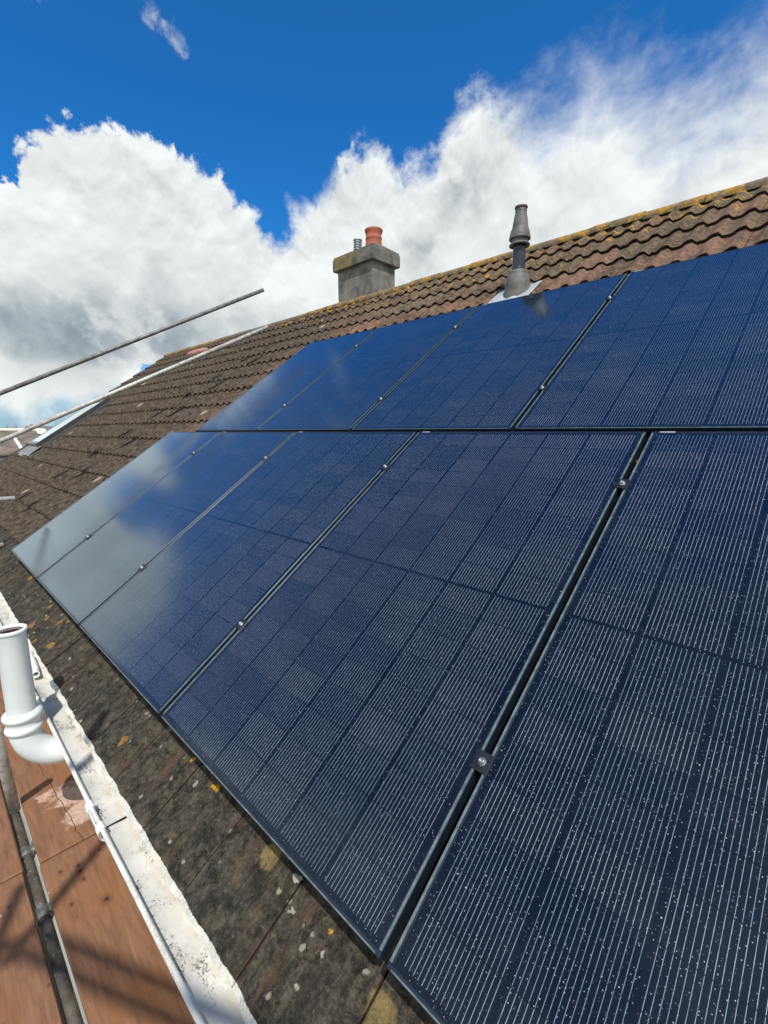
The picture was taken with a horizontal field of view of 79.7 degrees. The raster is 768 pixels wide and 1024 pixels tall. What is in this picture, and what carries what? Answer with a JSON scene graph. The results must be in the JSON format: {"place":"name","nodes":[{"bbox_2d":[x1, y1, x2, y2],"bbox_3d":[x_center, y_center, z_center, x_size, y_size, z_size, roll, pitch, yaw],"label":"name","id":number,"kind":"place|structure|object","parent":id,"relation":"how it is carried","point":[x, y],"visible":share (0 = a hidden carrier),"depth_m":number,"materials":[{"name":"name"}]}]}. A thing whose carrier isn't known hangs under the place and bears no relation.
{"place":"outdoors","nodes":[
{"label":"outdoors","id":0,"kind":"place"},
{"bbox_2d":[0,430,38,460],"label":"neighbour house","id":1,"kind":"structure","parent":0,"point":[8,448],"depth_m":25.25,"materials":[{"name":"beige paint"}]},
{"bbox_2d":[0,428,45,434],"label":"cream building","id":2,"kind":"structure","parent":0,"point":[40,431],"depth_m":59.27,"materials":[{"name":"beige paint"}]},
{"bbox_2d":[25,424,52,430],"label":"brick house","id":3,"kind":"structure","parent":0,"point":[46,428],"depth_m":80.98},
{"bbox_2d":[23,875,63,1023],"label":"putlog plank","id":4,"kind":"object","parent":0,"point":[45,957],"depth_m":1.82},
{"bbox_2d":[0,780,83,1023],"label":"scaffold tube","id":5,"kind":"object","parent":4,"relation":"on","point":[66,995],"depth_m":1.82,"materials":[{"name":"grey metal"}]},
{"bbox_2d":[0,728,20,813],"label":"scaffold tube","id":6,"kind":"object","parent":5,"relation":"on","point":[9,789],"visible":1,"depth_m":2.29,"materials":[{"name":"grey metal"}]},
{"bbox_2d":[0,786,23,884],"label":"scaffold board","id":7,"kind":"object","parent":5,"relation":"on","point":[10,865],"visible":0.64,"depth_m":2.15,"materials":[{"name":"brown wood"}]},
{"bbox_2d":[18,840,36,859],"bbox_3d":[-1.706,1.628,2.200,0.056,0.089,0.081,9,14,43],"label":"tube coupler","id":8,"kind":"object","parent":5,"relation":"attached to","point":[23,851],"visible":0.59,"depth_m":2.19,"materials":[{"name":"metal"}]},
{"bbox_2d":[0,874,62,1023],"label":"scaffold board","id":9,"kind":"object","parent":5,"relation":"on","point":[27,994],"visible":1,"depth_m":1.69,"materials":[{"name":"brown wood"}]},
{"bbox_2d":[33,899,53,928],"bbox_3d":[-1.419,1.675,1.925,0.056,0.089,0.081,9,14,43],"label":"tube coupler","id":10,"kind":"object","parent":5,"relation":"attached to","point":[41,911],"visible":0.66,"depth_m":1.92,"materials":[{"name":"metal"}]},
{"bbox_2d":[0,679,95,864],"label":"scaffold board","id":11,"kind":"object","parent":5,"relation":"on","point":[53,802],"visible":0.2,"depth_m":2.42,"materials":[{"name":"brown wood"}]},
{"bbox_2d":[40,834,195,1023],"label":"scaffold board","id":12,"kind":"object","parent":5,"relation":"on","point":[121,973],"visible":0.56,"depth_m":1.76,"materials":[{"name":"brown wood"}]},
{"bbox_2d":[20,809,87,1023],"bbox_3d":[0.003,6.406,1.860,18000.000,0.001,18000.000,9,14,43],"label":"ground","id":13,"kind":"structure","parent":0,"point":[62,946],"depth_m":6.07,"materials":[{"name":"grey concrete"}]},
{"bbox_2d":[0,177,767,1023],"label":"house","id":14,"kind":"structure","parent":13,"relation":"on","point":[282,941],"depth_m":2.81,"materials":[{"name":"tile"}]},
{"bbox_2d":[0,496,14,501],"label":"scaffold tube","id":15,"kind":"object","parent":14,"relation":"attached to","point":[8,498],"visible":1,"depth_m":4.57,"materials":[{"name":"grey metal"}]},
{"bbox_2d":[0,623,64,763],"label":"soil pipe","id":16,"kind":"object","parent":14,"relation":"on","point":[27,735],"visible":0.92,"depth_m":2.03,"materials":[{"name":"paint"}]},
{"bbox_2d":[18,397,113,455],"bbox_3d":[-6.408,-1.710,9.230,1.240,0.132,1.891,9,49,43],"label":"roof window","id":17,"kind":"structure","parent":14,"relation":"in","point":[70,422],"depth_m":9.06,"materials":[{"name":"glass"}]},
{"bbox_2d":[0,599,244,1023],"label":"gutter","id":18,"kind":"object","parent":14,"relation":"attached to","point":[203,986],"visible":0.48,"depth_m":1.41,"materials":[{"name":"paint"}]},
{"bbox_2d":[29,649,39,677],"bbox_3d":[-2.106,0.878,2.749,0.041,0.056,0.534,-9,13,-41],"label":"overflow pipe","id":19,"kind":"object","parent":18,"relation":"in","point":[35,669],"visible":0.8,"depth_m":2.64,"materials":[{"name":"white plastic"}]},
{"bbox_2d":[0,288,263,395],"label":"scaffold tube","id":20,"kind":"object","parent":14,"relation":"attached to","point":[102,353],"visible":1,"depth_m":5.69,"materials":[{"name":"grey metal"}]},
{"bbox_2d":[0,325,267,443],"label":"scaffold tube","id":21,"kind":"object","parent":14,"relation":"attached to","point":[102,397],"visible":1,"depth_m":5.43,"materials":[{"name":"grey metal"}]},
{"bbox_2d":[187,348,208,355],"bbox_3d":[-3.883,-3.331,9.528,0.840,0.068,0.150,9,49,43],"label":"loose tile","id":22,"kind":"object","parent":14,"relation":"on","point":[196,351],"visible":1,"depth_m":9.43,"materials":[{"name":"pink tile"}]},
{"bbox_2d":[488,204,541,303],"bbox_3d":[1.107,-2.144,3.893,0.400,0.828,0.314,9,14,43],"label":"flue terminal","id":23,"kind":"object","parent":14,"relation":"on","point":[517,284],"visible":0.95,"depth_m":3.86,"materials":[{"name":"plastic"}]},
{"bbox_2d":[0,0,767,427],"label":"sky","id":24,"kind":"structure","parent":0,"point":[163,163],"materials":[{"name":"blue"}]},
{"bbox_3d":[-0.983,0.437,2.332,5.700,0.040,0.040,9,49,43],"label":"mounting rail","id":25,"kind":"object","parent":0,"visible":0},
{"bbox_2d":[11,432,220,577],"bbox_3d":[-2.381,-0.181,4.118,1.134,0.036,1.790,9,49,43],"label":"solar panel","id":26,"kind":"object","parent":25,"relation":"attached to","point":[47,546],"visible":0.8,"depth_m":4.02,"materials":[{"name":"blue glass"}]},
{"bbox_2d":[137,564,146,570],"bbox_3d":[-1.411,0.335,2.700,0.042,0.049,0.048,9,49,43],"label":"panel clamp","id":27,"kind":"object","parent":25,"relation":"attached to","point":[142,567],"visible":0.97,"depth_m":2.69,"materials":[{"name":"metal"}]},
{"bbox_2d":[37,432,295,624],"bbox_3d":[-1.555,-0.043,3.325,1.134,0.036,1.790,9,49,43],"label":"solar panel","id":28,"kind":"object","parent":25,"relation":"on","point":[87,577],"visible":0.78,"depth_m":3.20,"materials":[{"name":"blue glass"}]},
{"bbox_2d":[235,618,247,629],"bbox_3d":[-0.585,0.473,1.907,0.042,0.049,0.048,9,49,43],"label":"panel clamp","id":29,"kind":"object","parent":25,"relation":"attached to","point":[241,624],"visible":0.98,"depth_m":1.89,"materials":[{"name":"metal"}]},
{"bbox_2d":[79,432,416,715],"bbox_3d":[-0.728,0.095,2.532,1.134,0.036,1.790,9,49,43],"label":"solar panel","id":30,"kind":"object","parent":25,"relation":"attached to","point":[160,630],"visible":0.84,"depth_m":2.37,"materials":[{"name":"blue glass"}]},
{"bbox_2d":[160,431,646,961],"bbox_3d":[0.099,0.233,1.739,1.134,0.036,1.790,9,49,43],"label":"solar panel","id":31,"kind":"object","parent":25,"relation":"attached to","point":[336,713],"visible":1,"depth_m":1.49,"materials":[{"name":"blue glass"}]},
{"bbox_2d":[470,749,494,776],"bbox_3d":[0.242,0.612,1.114,0.042,0.049,0.048,9,49,43],"label":"panel clamp","id":32,"kind":"object","parent":25,"relation":"attached to","point":[482,761],"visible":0.99,"depth_m":1.10,"materials":[{"name":"metal"}]},
{"bbox_2d":[386,431,767,1023],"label":"solar panel","id":33,"kind":"object","parent":25,"relation":"attached to","point":[603,859],"visible":1,"depth_m":0.95,"materials":[{"name":"blue glass"}]},
{"bbox_3d":[-0.387,-0.263,2.832,5.700,0.040,0.040,9,49,43],"label":"mounting rail","id":34,"kind":"object","parent":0,"visible":0},
{"bbox_2d":[380,463,390,470],"bbox_3d":[0.012,-0.227,2.407,0.042,0.049,0.048,9,49,43],"label":"panel clamp","id":35,"kind":"object","parent":34,"relation":"attached to","point":[385,466],"visible":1,"depth_m":2.39,"materials":[{"name":"metal"}]},
{"bbox_2d":[614,479,630,495],"bbox_3d":[0.839,-0.089,1.614,0.042,0.049,0.048,9,49,43],"label":"panel clamp","id":36,"kind":"object","parent":34,"relation":"attached to","point":[621,484],"visible":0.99,"depth_m":1.60,"materials":[{"name":"metal"}]},
{"label":"mounting rail","id":37,"kind":"object","parent":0,"visible":0},
{"bbox_2d":[195,328,378,431],"bbox_3d":[-0.954,-1.315,4.587,1.134,0.036,1.757,9,49,43],"label":"solar panel","id":38,"kind":"object","parent":37,"relation":"attached to","point":[259,404],"visible":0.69,"depth_m":4.49,"materials":[{"name":"blue glass"}]},
{"bbox_2d":[257,306,476,431],"bbox_3d":[-0.127,-1.177,3.794,1.134,0.036,1.757,9,49,43],"label":"solar panel","id":39,"kind":"object","parent":37,"relation":"attached to","point":[348,391],"visible":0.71,"depth_m":3.68,"materials":[{"name":"blue glass"}]},
{"bbox_2d":[351,273,627,433],"bbox_3d":[0.700,-1.039,3.001,1.134,0.036,1.757,9,49,43],"label":"solar panel","id":40,"kind":"object","parent":37,"relation":"attached to","point":[492,367],"visible":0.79,"depth_m":2.86,"materials":[{"name":"blue glass"}]},
{"bbox_2d":[536,385,547,393],"bbox_3d":[0.812,-0.623,2.350,0.042,0.049,0.048,9,49,43],"label":"panel clamp","id":41,"kind":"object","parent":37,"relation":"attached to","point":[541,388],"visible":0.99,"depth_m":2.34,"materials":[{"name":"metal"}]},
{"bbox_2d":[514,242,767,434],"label":"solar panel","id":42,"kind":"object","parent":37,"relation":"attached to","point":[680,346],"visible":0.85,"depth_m":2.13,"materials":[{"name":"blue glass"}]},
{"label":"mounting rail","id":43,"kind":"object","parent":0,"visible":0},
{"bbox_2d":[605,295,614,303],"bbox_3d":[1.395,-1.308,2.839,0.042,0.049,0.048,9,49,43],"label":"panel clamp","id":44,"kind":"object","parent":43,"relation":"attached to","point":[608,298],"visible":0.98,"depth_m":2.83,"materials":[{"name":"metal"}]}
]}

